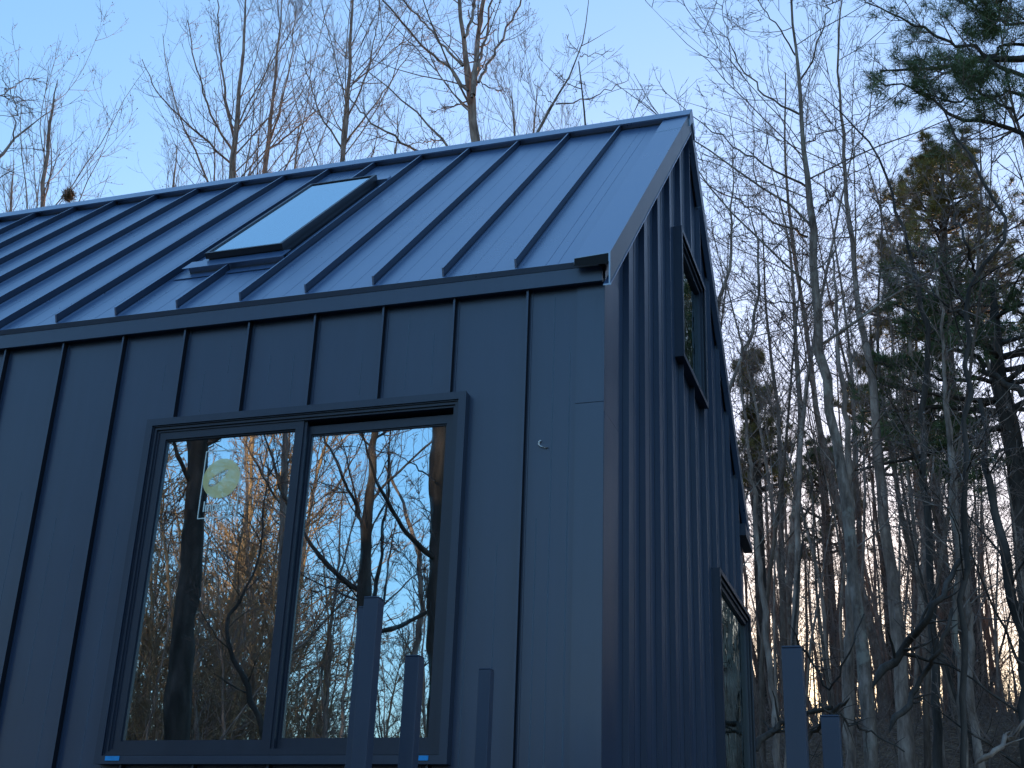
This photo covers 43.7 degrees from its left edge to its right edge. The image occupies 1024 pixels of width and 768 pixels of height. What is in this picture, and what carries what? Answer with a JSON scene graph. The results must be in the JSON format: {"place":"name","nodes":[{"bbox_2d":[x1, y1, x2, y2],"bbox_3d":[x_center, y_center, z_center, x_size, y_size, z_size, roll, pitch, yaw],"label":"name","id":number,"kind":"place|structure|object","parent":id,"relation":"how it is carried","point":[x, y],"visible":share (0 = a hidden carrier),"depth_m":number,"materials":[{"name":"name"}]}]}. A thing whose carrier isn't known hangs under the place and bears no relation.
{"place":"outdoors","nodes":[
{"label":"outdoors","id":0,"kind":"place"},
{"bbox_2d":[0,0,1023,723],"label":"sky","id":1,"kind":"structure","parent":0,"point":[643,39],"materials":[{"name":"blue"}]},
{"bbox_2d":[755,713,1020,767],"bbox_3d":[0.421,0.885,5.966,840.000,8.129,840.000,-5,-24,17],"label":"ground","id":2,"kind":"structure","parent":0,"point":[947,750],"depth_m":21.36,"materials":[{"name":"soil"}]},
{"bbox_2d":[0,145,72,212],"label":"bare tree","id":3,"kind":"object","parent":2,"relation":"on","point":[10,191],"visible":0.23,"depth_m":45.91,"materials":[{"name":"brown plant"}]},
{"bbox_2d":[0,59,89,190],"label":"bare tree","id":4,"kind":"object","parent":2,"relation":"on","point":[2,154],"visible":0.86,"depth_m":17.09,"materials":[{"name":"brown plant"}]},
{"bbox_2d":[0,2,148,211],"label":"bare tree","id":5,"kind":"object","parent":2,"relation":"on","point":[42,182],"visible":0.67,"depth_m":35.41,"materials":[{"name":"brown plant"}]},
{"bbox_2d":[156,76,241,187],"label":"bare tree","id":6,"kind":"object","parent":2,"relation":"on","point":[175,171],"visible":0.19,"depth_m":51.10,"materials":[{"name":"brown plant"}]},
{"bbox_2d":[127,0,347,188],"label":"bare tree","id":7,"kind":"object","parent":2,"relation":"on","point":[234,151],"visible":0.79,"depth_m":37.89,"materials":[{"name":"brown plant"}]},
{"bbox_2d":[215,37,394,176],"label":"bare tree","id":8,"kind":"object","parent":2,"relation":"on","point":[297,151],"visible":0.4,"depth_m":52.55,"materials":[{"name":"brown plant"}]},
{"bbox_2d":[202,0,413,180],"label":"bare tree","id":9,"kind":"object","parent":2,"relation":"on","point":[269,137],"visible":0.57,"depth_m":39.34,"materials":[{"name":"brown plant"}]},
{"bbox_2d":[233,0,466,164],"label":"bare tree","id":10,"kind":"object","parent":2,"relation":"on","point":[345,122],"visible":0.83,"depth_m":33.21,"materials":[{"name":"brown plant"}]},
{"bbox_2d":[0,109,755,767],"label":"metal clad house","id":11,"kind":"structure","parent":2,"relation":"on","point":[262,435],"depth_m":6.80,"materials":[{"name":"grey metal"}]},
{"bbox_2d":[93,391,469,764],"bbox_3d":[-1.137,0.981,6.461,1.870,1.833,0.127,-5,-24,17],"label":"window","id":12,"kind":"structure","parent":11,"relation":"in","point":[255,547],"depth_m":6.46,"materials":[{"name":"glass"}]},
{"bbox_2d":[673,225,708,408],"bbox_3d":[1.250,-0.451,9.006,0.092,0.984,0.964,-5,-24,17],"label":"window","id":13,"kind":"structure","parent":11,"relation":"in","point":[690,326],"depth_m":9.04,"materials":[{"name":"glass"}]},
{"bbox_2d":[711,567,755,767],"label":"window","id":14,"kind":"structure","parent":11,"relation":"in","point":[732,637],"depth_m":9.51,"materials":[{"name":"grey metal"}]},
{"bbox_2d":[321,39,477,164],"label":"bare tree","id":15,"kind":"object","parent":2,"relation":"on","point":[396,145],"visible":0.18,"depth_m":53.66,"materials":[{"name":"grey plant"}]},
{"bbox_2d":[290,51,511,156],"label":"bare tree","id":16,"kind":"object","parent":2,"relation":"on","point":[427,124],"visible":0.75,"depth_m":24.65,"materials":[{"name":"grey plant"}]},
{"bbox_2d":[360,0,536,141],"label":"bare tree","id":17,"kind":"object","parent":2,"relation":"on","point":[472,81],"visible":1,"depth_m":27.86,"materials":[{"name":"grey plant"}]},
{"bbox_2d":[431,1,575,144],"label":"bare tree","id":18,"kind":"object","parent":2,"relation":"on","point":[509,97],"visible":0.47,"depth_m":49.70,"materials":[{"name":"grey plant"}]},
{"bbox_2d":[476,1,624,140],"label":"bare tree","id":19,"kind":"object","parent":2,"relation":"on","point":[534,123],"visible":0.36,"depth_m":52.59,"materials":[{"name":"grey plant"}]},
{"bbox_2d":[494,0,629,131],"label":"bare tree","id":20,"kind":"object","parent":2,"relation":"on","point":[548,111],"visible":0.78,"depth_m":20.45,"materials":[{"name":"grey plant"}]},
{"bbox_2d":[511,40,649,129],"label":"slim tree","id":21,"kind":"object","parent":2,"relation":"on","point":[575,87],"visible":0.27,"depth_m":20.95,"materials":[{"name":"brown plant"}]},
{"bbox_2d":[716,204,774,730],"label":"slim tree","id":22,"kind":"object","parent":2,"relation":"on","point":[754,687],"visible":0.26,"depth_m":29.50,"materials":[{"name":"brown plant"}]},
{"bbox_2d":[696,127,797,384],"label":"bare tree","id":23,"kind":"object","parent":2,"relation":"on","point":[721,293],"visible":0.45,"depth_m":22.39,"materials":[{"name":"grey plant"}]},
{"bbox_2d":[727,289,784,678],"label":"slim tree","id":24,"kind":"object","parent":2,"relation":"on","point":[776,630],"visible":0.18,"depth_m":32.45,"materials":[{"name":"brown plant"}]},
{"bbox_2d":[707,200,808,645],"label":"slim tree","id":25,"kind":"object","parent":2,"relation":"on","point":[777,556],"visible":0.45,"depth_m":28.57,"materials":[{"name":"brown plant"}]},
{"bbox_2d":[728,346,809,727],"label":"pine tree","id":26,"kind":"object","parent":2,"relation":"on","point":[758,475],"visible":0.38,"depth_m":30.85,"materials":[{"name":"green plant"}]},
{"bbox_2d":[743,373,803,696],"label":"slim tree","id":27,"kind":"object","parent":2,"relation":"on","point":[774,651],"visible":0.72,"depth_m":26.52,"materials":[{"name":"brown plant"}]},
{"bbox_2d":[727,338,822,660],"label":"bare tree","id":28,"kind":"object","parent":2,"relation":"on","point":[786,521],"visible":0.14,"depth_m":35.15,"materials":[{"name":"brown plant"}]},
{"bbox_2d":[718,301,834,767],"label":"bare tree","id":29,"kind":"object","parent":2,"relation":"on","point":[771,688],"visible":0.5,"depth_m":17.23,"materials":[{"name":"grey plant"}]},
{"bbox_2d":[737,340,817,722],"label":"bare tree","id":30,"kind":"object","parent":2,"relation":"on","point":[777,611],"visible":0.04,"depth_m":41.55,"materials":[{"name":"brown plant"}]},
{"bbox_2d":[738,376,820,692],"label":"bare tree","id":31,"kind":"object","parent":2,"relation":"on","point":[785,536],"visible":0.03,"depth_m":40.45,"materials":[{"name":"brown plant"}]},
{"bbox_2d":[712,186,873,568],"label":"bare tree","id":32,"kind":"object","parent":2,"relation":"on","point":[746,345],"visible":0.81,"depth_m":15.19,"materials":[{"name":"brown plant"}]},
{"bbox_2d":[747,372,839,710],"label":"slim tree","id":33,"kind":"object","parent":2,"relation":"on","point":[821,631],"visible":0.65,"depth_m":21.16,"materials":[{"name":"brown plant"}]},
{"bbox_2d":[756,691,832,751],"bbox_3d":[2.315,2.776,10.500,0.672,0.520,0.463,-5,-24,17],"label":"fallen branch","id":34,"kind":"object","parent":2,"relation":"on","point":[772,731],"visible":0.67,"depth_m":10.46,"materials":[{"name":"brown plant"}]},
{"bbox_2d":[751,404,840,685],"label":"slim tree","id":35,"kind":"object","parent":2,"relation":"on","point":[804,553],"visible":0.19,"depth_m":35.66,"materials":[{"name":"brown plant"}]},
{"bbox_2d":[574,0,1023,767],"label":"bare tree","id":36,"kind":"object","parent":2,"relation":"on","point":[864,678],"visible":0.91,"depth_m":16.07,"materials":[{"name":"brown plant"}]},
{"bbox_2d":[753,178,849,767],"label":"slim tree","id":37,"kind":"object","parent":2,"relation":"on","point":[761,676],"visible":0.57,"depth_m":22.38,"materials":[{"name":"brown plant"}]},
{"bbox_2d":[705,148,904,729],"bbox_3d":[7.207,0.593,31.213,4.774,16.428,5.999,-18,-30,39],"label":"bare tree","id":38,"kind":"object","parent":2,"relation":"on","point":[790,551],"visible":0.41,"depth_m":31.36,"materials":[{"name":"brown plant"}]},
{"bbox_2d":[766,459,843,767],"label":"sapling","id":39,"kind":"object","parent":2,"relation":"on","point":[797,585],"visible":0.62,"depth_m":19.32,"materials":[{"name":"brown plant"}]},
{"bbox_2d":[737,343,873,707],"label":"sapling","id":40,"kind":"object","parent":2,"relation":"on","point":[823,616],"visible":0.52,"depth_m":24.83,"materials":[{"name":"brown plant"}]},
{"bbox_2d":[702,37,917,715],"bbox_3d":[7.057,-0.346,32.306,6.847,19.017,5.643,20,-29,-36],"label":"bare tree","id":41,"kind":"object","parent":2,"relation":"on","point":[819,428],"visible":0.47,"depth_m":33.36,"materials":[{"name":"brown plant"}]},
{"bbox_2d":[713,181,914,666],"bbox_3d":[5.911,0.712,29.674,6.564,15.153,4.896,-4,-26,9],"label":"bare tree","id":42,"kind":"object","parent":2,"relation":"on","point":[783,618],"visible":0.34,"depth_m":29.78,"materials":[{"name":"brown plant"}]},
{"bbox_2d":[736,111,900,767],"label":"slim tree","id":43,"kind":"object","parent":2,"relation":"on","point":[797,530],"visible":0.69,"depth_m":21.04,"materials":[{"name":"brown plant"}]},
{"bbox_2d":[777,353,868,714],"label":"slim tree","id":44,"kind":"object","parent":2,"relation":"on","point":[823,531],"visible":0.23,"depth_m":37.14,"materials":[{"name":"brown plant"}]},
{"bbox_2d":[732,208,919,703],"bbox_3d":[8.275,2.121,33.677,4.748,15.893,3.498,-21,-36,39],"label":"slim tree","id":45,"kind":"object","parent":2,"relation":"on","point":[860,554],"visible":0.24,"depth_m":33.35,"materials":[{"name":"brown plant"}]},
{"bbox_2d":[790,614,864,703],"bbox_3d":[2.918,2.539,11.586,0.584,0.884,0.520,-15,-29,36],"label":"fallen branch","id":46,"kind":"object","parent":2,"relation":"on","point":[818,670],"visible":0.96,"depth_m":11.60,"materials":[{"name":"wood"}]},
{"bbox_2d":[784,434,877,704],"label":"bare tree","id":47,"kind":"object","parent":2,"relation":"on","point":[813,456],"visible":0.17,"depth_m":38.30,"materials":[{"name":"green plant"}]},
{"bbox_2d":[646,0,1018,767],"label":"bare tree","id":48,"kind":"object","parent":2,"relation":"on","point":[906,756],"visible":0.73,"depth_m":19.73,"materials":[{"name":"brown plant"}]},
{"bbox_2d":[791,471,874,708],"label":"sapling","id":49,"kind":"object","parent":2,"relation":"on","point":[810,649],"visible":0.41,"depth_m":26.39,"materials":[{"name":"brown plant"}]},
{"bbox_2d":[790,321,875,701],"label":"slim tree","id":50,"kind":"object","parent":2,"relation":"on","point":[831,494],"visible":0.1,"depth_m":36.66,"materials":[{"name":"brown plant"}]},
{"bbox_2d":[720,199,947,767],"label":"bare tree","id":51,"kind":"object","parent":2,"relation":"on","point":[849,713],"visible":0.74,"depth_m":17.43,"materials":[{"name":"brown plant"}]},
{"bbox_2d":[806,480,881,726],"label":"sapling","id":52,"kind":"object","parent":2,"relation":"on","point":[842,542],"visible":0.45,"depth_m":25.15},
{"bbox_2d":[790,134,903,745],"bbox_3d":[6.559,0.624,23.528,2.080,11.759,1.776,10,-24,-18],"label":"slim tree","id":53,"kind":"object","parent":2,"relation":"on","point":[854,482],"visible":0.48,"depth_m":23.92,"materials":[{"name":"brown plant"}]},
{"bbox_2d":[800,401,910,702],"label":"bare tree","id":54,"kind":"object","parent":2,"relation":"on","point":[841,560],"visible":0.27,"depth_m":31.40,"materials":[{"name":"brown plant"}]},
{"bbox_2d":[808,273,905,606],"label":"slim tree","id":55,"kind":"object","parent":2,"relation":"on","point":[863,547],"visible":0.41,"depth_m":26.20,"materials":[{"name":"grey plant"}]},
{"bbox_2d":[803,377,915,718],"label":"bare tree","id":56,"kind":"object","parent":2,"relation":"on","point":[841,630],"visible":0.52,"depth_m":23.68,"materials":[{"name":"brown plant"}]},
{"bbox_2d":[815,695,904,758],"bbox_3d":[2.598,2.484,9.366,0.629,0.506,0.341,10,-24,-18],"label":"fallen branch","id":57,"kind":"object","parent":2,"relation":"on","point":[845,720],"visible":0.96,"depth_m":9.40,"materials":[{"name":"brown plant"}]},
{"bbox_2d":[810,319,912,705],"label":"slim tree","id":58,"kind":"object","parent":2,"relation":"on","point":[886,638],"visible":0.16,"depth_m":34.20,"materials":[{"name":"brown plant"}]},
{"bbox_2d":[768,371,956,767],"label":"bare tree","id":59,"kind":"object","parent":2,"relation":"on","point":[837,533],"visible":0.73,"depth_m":18.62,"materials":[{"name":"brown plant"}]},
{"bbox_2d":[832,376,895,711],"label":"slim tree","id":60,"kind":"object","parent":2,"relation":"on","point":[886,655],"visible":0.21,"depth_m":31.64,"materials":[{"name":"brown plant"}]},
{"bbox_2d":[742,418,1023,721],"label":"wood","id":61,"kind":"object","parent":2,"relation":"on","point":[836,615],"visible":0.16,"depth_m":28.68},
{"bbox_2d":[833,315,935,679],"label":"pine tree","id":62,"kind":"object","parent":2,"relation":"on","point":[862,402],"visible":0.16,"depth_m":34.67,"materials":[{"name":"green plant"}]},
{"bbox_2d":[753,626,1020,767],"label":"undergrowth","id":63,"kind":"object","parent":2,"relation":"on","point":[888,715],"visible":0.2,"depth_m":21.89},
{"bbox_2d":[843,330,930,591],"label":"slim tree","id":64,"kind":"object","parent":2,"relation":"on","point":[899,564],"visible":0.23,"depth_m":25.97,"materials":[{"name":"brown plant"}]},
{"bbox_2d":[802,141,972,764],"bbox_3d":[6.111,0.616,21.978,2.538,11.528,3.444,-8,-27,21],"label":"slim tree","id":65,"kind":"object","parent":2,"relation":"on","point":[949,690],"visible":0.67,"depth_m":22.74,"materials":[{"name":"brown plant"}]},
{"bbox_2d":[794,125,1023,669],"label":"bare tree","id":66,"kind":"object","parent":2,"relation":"on","point":[914,397],"visible":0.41,"depth_m":30.35,"materials":[{"name":"grey plant"}]},
{"bbox_2d":[797,55,1023,767],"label":"bare tree","id":67,"kind":"object","parent":2,"relation":"on","point":[937,734],"visible":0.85,"depth_m":16.44,"materials":[{"name":"brown plant"}]},
{"bbox_2d":[844,222,979,716],"bbox_3d":[8.327,1.583,26.881,3.057,10.879,3.616,0,-19,7],"label":"sapling","id":68,"kind":"object","parent":2,"relation":"on","point":[925,646],"visible":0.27,"depth_m":26.57,"materials":[{"name":"brown plant"}]},
{"bbox_2d":[892,496,943,689],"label":"sapling","id":69,"kind":"object","parent":2,"relation":"on","point":[912,582],"visible":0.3,"depth_m":27.40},
{"bbox_2d":[826,187,1010,601],"bbox_3d":[11.736,2.305,35.338,5.721,16.428,5.661,-5,-24,17],"label":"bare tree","id":70,"kind":"object","parent":2,"relation":"on","point":[912,399],"visible":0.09,"depth_m":35.48,"materials":[{"name":"plant"}]},
{"bbox_2d":[868,279,974,762],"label":"slim tree","id":71,"kind":"object","parent":2,"relation":"on","point":[937,525],"visible":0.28,"depth_m":21.00,"materials":[{"name":"brown plant"}]},
{"bbox_2d":[845,320,999,767],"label":"bare tree","id":72,"kind":"object","parent":2,"relation":"on","point":[923,609],"visible":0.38,"depth_m":20.33,"materials":[{"name":"brown plant"}]},
{"bbox_2d":[824,124,1023,708],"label":"pine tree","id":73,"kind":"object","parent":2,"relation":"on","point":[913,227],"visible":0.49,"depth_m":34.89,"materials":[{"name":"green plant"}]},
{"bbox_2d":[829,222,1023,767],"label":"bare tree","id":74,"kind":"object","parent":2,"relation":"on","point":[950,461],"visible":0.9,"depth_m":12.76,"materials":[{"name":"brown plant"}]},
{"bbox_2d":[882,328,973,712],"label":"pine tree","id":75,"kind":"object","parent":2,"relation":"on","point":[937,511],"visible":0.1,"depth_m":33.99,"materials":[{"name":"green plant"}]},
{"bbox_2d":[834,239,1023,615],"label":"pine tree","id":76,"kind":"object","parent":2,"relation":"on","point":[1005,383],"visible":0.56,"depth_m":20.12,"materials":[{"name":"green plant"}]},
{"bbox_2d":[848,0,1023,167],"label":"pine tree","id":77,"kind":"object","parent":2,"relation":"on","point":[985,17],"visible":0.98,"depth_m":13.44,"materials":[{"name":"green plant"}]},
{"bbox_2d":[857,333,1015,689],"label":"sapling","id":78,"kind":"object","parent":2,"relation":"on","point":[911,540],"visible":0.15,"depth_m":31.72,"materials":[{"name":"brown plant"}]},
{"bbox_2d":[859,390,1022,767],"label":"bare tree","id":79,"kind":"object","parent":2,"relation":"on","point":[970,622],"visible":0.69,"depth_m":14.37,"materials":[{"name":"plant"}]},
{"bbox_2d":[885,380,1001,718],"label":"bare tree","id":80,"kind":"object","parent":2,"relation":"on","point":[916,669],"visible":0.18,"depth_m":23.96,"materials":[{"name":"brown plant"}]},
{"bbox_2d":[864,56,1023,767],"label":"bare tree","id":81,"kind":"object","parent":2,"relation":"on","point":[967,456],"visible":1,"depth_m":9.18,"materials":[{"name":"brown plant"}]},
{"bbox_2d":[885,439,1006,753],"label":"sapling","id":82,"kind":"object","parent":2,"relation":"on","point":[954,695],"visible":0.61,"depth_m":18.66,"materials":[{"name":"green plant"}]},
{"bbox_2d":[881,384,1023,767],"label":"bare tree","id":83,"kind":"object","parent":2,"relation":"on","point":[1009,579],"visible":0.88,"depth_m":11.30,"materials":[{"name":"brown plant"}]},
{"bbox_2d":[872,545,972,687],"bbox_3d":[3.752,2.112,11.647,0.974,1.372,0.598,-5,-24,17],"label":"fallen branch","id":84,"kind":"object","parent":83,"relation":"attached to","point":[904,649],"visible":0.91,"depth_m":11.51,"materials":[{"name":"wood"}]},
{"bbox_2d":[889,607,959,732],"bbox_3d":[3.566,2.427,10.839,0.661,1.082,0.566,21,-29,-37],"label":"fallen branch","id":85,"kind":"object","parent":83,"relation":"attached to","point":[903,711],"visible":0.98,"depth_m":10.84,"materials":[{"name":"brown plant"}]},
{"bbox_2d":[901,452,1005,705],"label":"sapling","id":86,"kind":"object","parent":2,"relation":"on","point":[933,519],"visible":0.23,"depth_m":26.85,"materials":[{"name":"brown plant"}]},
{"bbox_2d":[886,121,1023,446],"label":"slim tree","id":87,"kind":"object","parent":2,"relation":"on","point":[978,249],"visible":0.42,"depth_m":29.32,"materials":[{"name":"brown plant"}]},
{"bbox_2d":[915,464,1000,719],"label":"sapling","id":88,"kind":"object","parent":2,"relation":"on","point":[953,653],"visible":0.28,"depth_m":23.91,"materials":[{"name":"brown plant"}]},
{"bbox_2d":[934,416,993,706],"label":"slim tree","id":89,"kind":"object","parent":2,"relation":"on","point":[982,668],"visible":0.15,"depth_m":28.48,"materials":[{"name":"brown plant"}]},
{"bbox_2d":[930,383,1009,706],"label":"slim tree","id":90,"kind":"object","parent":2,"relation":"on","point":[980,621],"visible":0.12,"depth_m":30.01,"materials":[{"name":"brown plant"}]},
{"bbox_2d":[921,99,1023,767],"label":"slim tree","id":91,"kind":"object","parent":2,"relation":"on","point":[926,727],"visible":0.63,"depth_m":18.42,"materials":[{"name":"brown plant"}]},
{"bbox_2d":[936,467,1016,712],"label":"bare tree","id":92,"kind":"object","parent":2,"relation":"on","point":[991,590],"visible":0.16,"depth_m":36.99,"materials":[{"name":"brown plant"}]},
{"bbox_2d":[955,375,1009,711],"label":"slim tree","id":93,"kind":"object","parent":2,"relation":"on","point":[995,635],"visible":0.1,"depth_m":25.54,"materials":[{"name":"grey plant"}]},
{"bbox_2d":[947,5,1023,157],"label":"slim tree","id":94,"kind":"object","parent":2,"relation":"on","point":[1018,125],"visible":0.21,"depth_m":20.74,"materials":[{"name":"green plant"}]},
{"bbox_2d":[958,377,1023,727],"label":"bare tree","id":95,"kind":"object","parent":2,"relation":"on","point":[1016,545],"visible":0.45,"depth_m":16.38,"materials":[{"name":"grey plant"}]},
{"bbox_2d":[972,359,1023,581],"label":"sapling","id":96,"kind":"object","parent":2,"relation":"on","point":[1013,434],"visible":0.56,"depth_m":19.59,"materials":[{"name":"brown plant"}]},
{"bbox_2d":[973,162,1023,315],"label":"slim tree","id":97,"kind":"object","parent":2,"relation":"on","point":[1013,214],"visible":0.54,"depth_m":26.22,"materials":[{"name":"brown plant"}]},
{"bbox_2d":[975,720,1023,764],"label":"fallen branch","id":98,"kind":"object","parent":2,"relation":"on","point":[1002,745],"visible":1,"depth_m":8.99,"materials":[{"name":"grey plant"}]},
{"bbox_2d":[977,119,1023,297],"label":"slim tree","id":99,"kind":"object","parent":2,"relation":"on","point":[1020,175],"visible":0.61,"depth_m":20.15,"materials":[{"name":"brown plant"}]},
{"bbox_3d":[-0.927,2.896,4.057,4.200,1.350,2.574,-5,-24,17],"label":"deck","id":100,"kind":"object","parent":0,"visible":0},
{"bbox_2d":[345,606,362,767],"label":"deck post","id":101,"kind":"object","parent":100,"relation":"on","point":[353,690],"visible":0.24,"depth_m":4.34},
{"bbox_2d":[350,596,383,767],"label":"deck post","id":102,"kind":"object","parent":100,"relation":"on","point":[366,695],"visible":1,"depth_m":4.02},
{"bbox_2d":[398,655,423,767],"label":"deck post","id":103,"kind":"object","parent":100,"relation":"on","point":[411,713],"visible":1,"depth_m":4.17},
{"bbox_2d":[474,668,493,767],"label":"deck post","id":104,"kind":"object","parent":100,"relation":"on","point":[483,738],"visible":1,"depth_m":5.02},
{"bbox_2d":[781,645,809,767],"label":"deck post","id":105,"kind":"object","parent":100,"relation":"on","point":[795,719],"visible":1,"depth_m":3.19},
{"bbox_2d":[821,715,842,767],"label":"deck post","id":106,"kind":"object","parent":100,"relation":"on","point":[831,741],"visible":1,"depth_m":3.59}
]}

